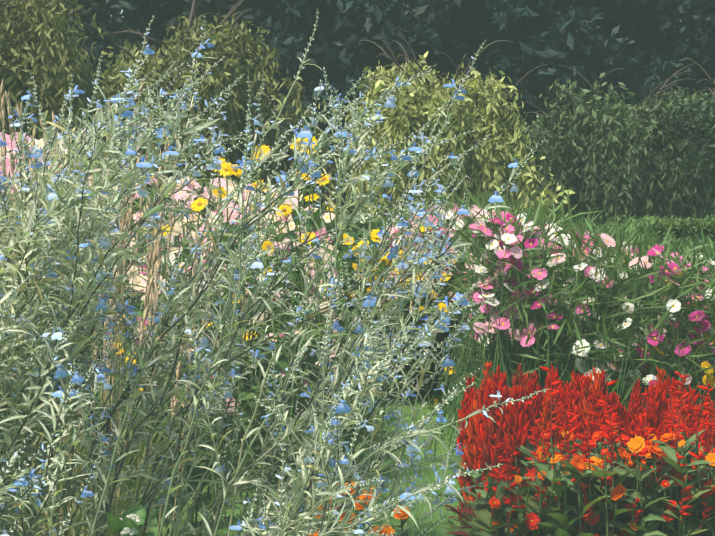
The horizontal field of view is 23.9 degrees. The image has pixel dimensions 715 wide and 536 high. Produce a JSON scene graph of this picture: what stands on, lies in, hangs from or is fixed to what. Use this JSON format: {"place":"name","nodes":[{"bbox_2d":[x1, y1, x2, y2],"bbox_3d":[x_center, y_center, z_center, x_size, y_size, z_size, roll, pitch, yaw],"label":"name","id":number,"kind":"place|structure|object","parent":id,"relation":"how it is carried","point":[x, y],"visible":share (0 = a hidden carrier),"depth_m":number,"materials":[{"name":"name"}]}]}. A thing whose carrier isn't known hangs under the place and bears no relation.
{"place":"outdoors","nodes":[
{"label":"outdoors","id":0,"kind":"place"},
{"bbox_2d":[184,383,464,535],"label":"lawn grass","id":1,"kind":"structure","parent":0,"point":[388,423],"depth_m":5.92,"materials":[{"name":"green plant"}]},
{"bbox_2d":[5,215,714,535],"bbox_3d":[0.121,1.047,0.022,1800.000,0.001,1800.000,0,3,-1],"label":"lawn","id":2,"kind":"structure","parent":0,"point":[153,527],"depth_m":5.69,"materials":[{"name":"green plant"}]},
{"bbox_2d":[0,0,118,186],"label":"shrub","id":3,"kind":"object","parent":2,"relation":"on","point":[45,61],"visible":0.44,"depth_m":34.70,"materials":[{"name":"green plant"}]},
{"bbox_2d":[0,77,293,535],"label":"flowering plants","id":4,"kind":"object","parent":2,"relation":"on","point":[154,257],"visible":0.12,"depth_m":3.68,"materials":[{"name":"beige plant"}]},
{"bbox_2d":[119,0,182,64],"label":"conifer tree","id":5,"kind":"object","parent":2,"relation":"on","point":[158,37],"visible":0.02,"depth_m":65.80,"materials":[{"name":"green plant"}]},
{"bbox_2d":[34,0,271,111],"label":"dark broad tree","id":6,"kind":"object","parent":2,"relation":"on","point":[147,10],"visible":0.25,"depth_m":57.81,"materials":[{"name":"green plant"}]},
{"bbox_2d":[0,138,377,499],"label":"flowers","id":7,"kind":"object","parent":2,"relation":"on","point":[182,229],"visible":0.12,"depth_m":5.88,"materials":[{"name":"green plant"}]},
{"bbox_2d":[73,0,354,226],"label":"shrub","id":8,"kind":"object","parent":2,"relation":"on","point":[228,70],"visible":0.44,"depth_m":38.41,"materials":[{"name":"green plant"}]},
{"bbox_2d":[0,132,467,535],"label":"flowering plants","id":9,"kind":"object","parent":2,"relation":"on","point":[291,235],"visible":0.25,"depth_m":4.99,"materials":[{"name":"green plant"}]},
{"bbox_2d":[171,6,313,75],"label":"dark broad tree","id":10,"kind":"object","parent":2,"relation":"on","point":[250,44],"depth_m":64.40,"materials":[{"name":"green plant"}]},
{"bbox_2d":[89,480,415,535],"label":"plants","id":11,"kind":"object","parent":2,"relation":"on","point":[130,521],"visible":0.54,"depth_m":2.49,"materials":[{"name":"orange plant"}]},
{"bbox_2d":[0,8,548,535],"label":"blue flowering plants","id":12,"kind":"object","parent":2,"relation":"on","point":[44,336],"visible":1,"depth_m":2.49,"materials":[{"name":"green plant"}]},
{"bbox_2d":[200,0,369,135],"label":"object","id":13,"kind":"object","parent":2,"relation":"on","point":[285,21],"visible":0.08,"depth_m":58.47,"materials":[{"name":"green plant"}]},
{"bbox_2d":[262,114,367,202],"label":"shrub","id":14,"kind":"object","parent":2,"relation":"on","point":[289,151],"visible":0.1,"depth_m":40.74,"materials":[{"name":"green plant"}]},
{"bbox_2d":[283,0,514,136],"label":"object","id":15,"kind":"object","parent":2,"relation":"on","point":[422,27],"visible":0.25,"depth_m":57.22,"materials":[{"name":"green plant"}]},
{"bbox_2d":[161,215,714,253],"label":"hedge row","id":16,"kind":"object","parent":2,"relation":"on","point":[686,226],"visible":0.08,"depth_m":24.09,"materials":[{"name":"green plant"}]},
{"bbox_2d":[343,33,574,221],"bbox_3d":[2.155,-2.941,37.939,5.141,4.438,4.222,0,3,-1],"label":"shrub","id":17,"kind":"object","parent":2,"relation":"on","point":[418,102],"visible":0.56,"depth_m":36.86,"materials":[{"name":"green plant"}]},
{"bbox_2d":[265,137,714,214],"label":"hedge row","id":18,"kind":"object","parent":2,"relation":"on","point":[352,206],"visible":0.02,"depth_m":50.05,"materials":[{"name":"green plant"}]},
{"bbox_2d":[338,227,714,296],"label":"hedge row","id":19,"kind":"object","parent":2,"relation":"on","point":[355,235],"visible":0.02,"depth_m":15.10,"materials":[{"name":"green plant"}]},
{"bbox_2d":[349,179,714,461],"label":"cosmos flowers","id":20,"kind":"object","parent":2,"relation":"on","point":[627,312],"visible":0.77,"depth_m":6.37,"materials":[{"name":"green plant"}]},
{"bbox_2d":[436,0,688,136],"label":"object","id":21,"kind":"object","parent":2,"relation":"on","point":[554,35],"visible":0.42,"depth_m":56.54,"materials":[{"name":"green plant"}]},
{"bbox_2d":[427,361,714,535],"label":"red flowers","id":22,"kind":"object","parent":2,"relation":"on","point":[590,459],"visible":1,"depth_m":2.94,"materials":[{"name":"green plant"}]},
{"bbox_2d":[505,63,714,224],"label":"shrub","id":23,"kind":"object","parent":2,"relation":"on","point":[582,148],"visible":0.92,"depth_m":38.78,"materials":[{"name":"green plant"}]},
{"bbox_2d":[515,0,714,135],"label":"dark broad tree","id":24,"kind":"object","parent":2,"relation":"on","point":[694,20],"visible":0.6,"depth_m":57.55,"materials":[{"name":"green plant"}]},
{"bbox_2d":[597,10,704,105],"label":"conifer tree","id":25,"kind":"object","parent":2,"relation":"on","point":[685,81],"depth_m":65.44,"materials":[{"name":"green plant"}]},
{"bbox_2d":[627,58,714,186],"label":"shrub","id":26,"kind":"object","parent":2,"relation":"on","point":[707,126],"visible":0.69,"depth_m":38.38,"materials":[{"name":"green plant"}]},
{"bbox_2d":[684,54,711,96],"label":"conifer tree","id":27,"kind":"object","parent":2,"relation":"on","point":[700,84],"visible":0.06,"depth_m":70.53,"materials":[{"name":"green plant"}]},
{"bbox_2d":[695,55,712,98],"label":"conifer tree","id":28,"kind":"object","parent":2,"relation":"on","point":[707,78],"depth_m":67.19,"materials":[{"name":"green plant"}]}
]}

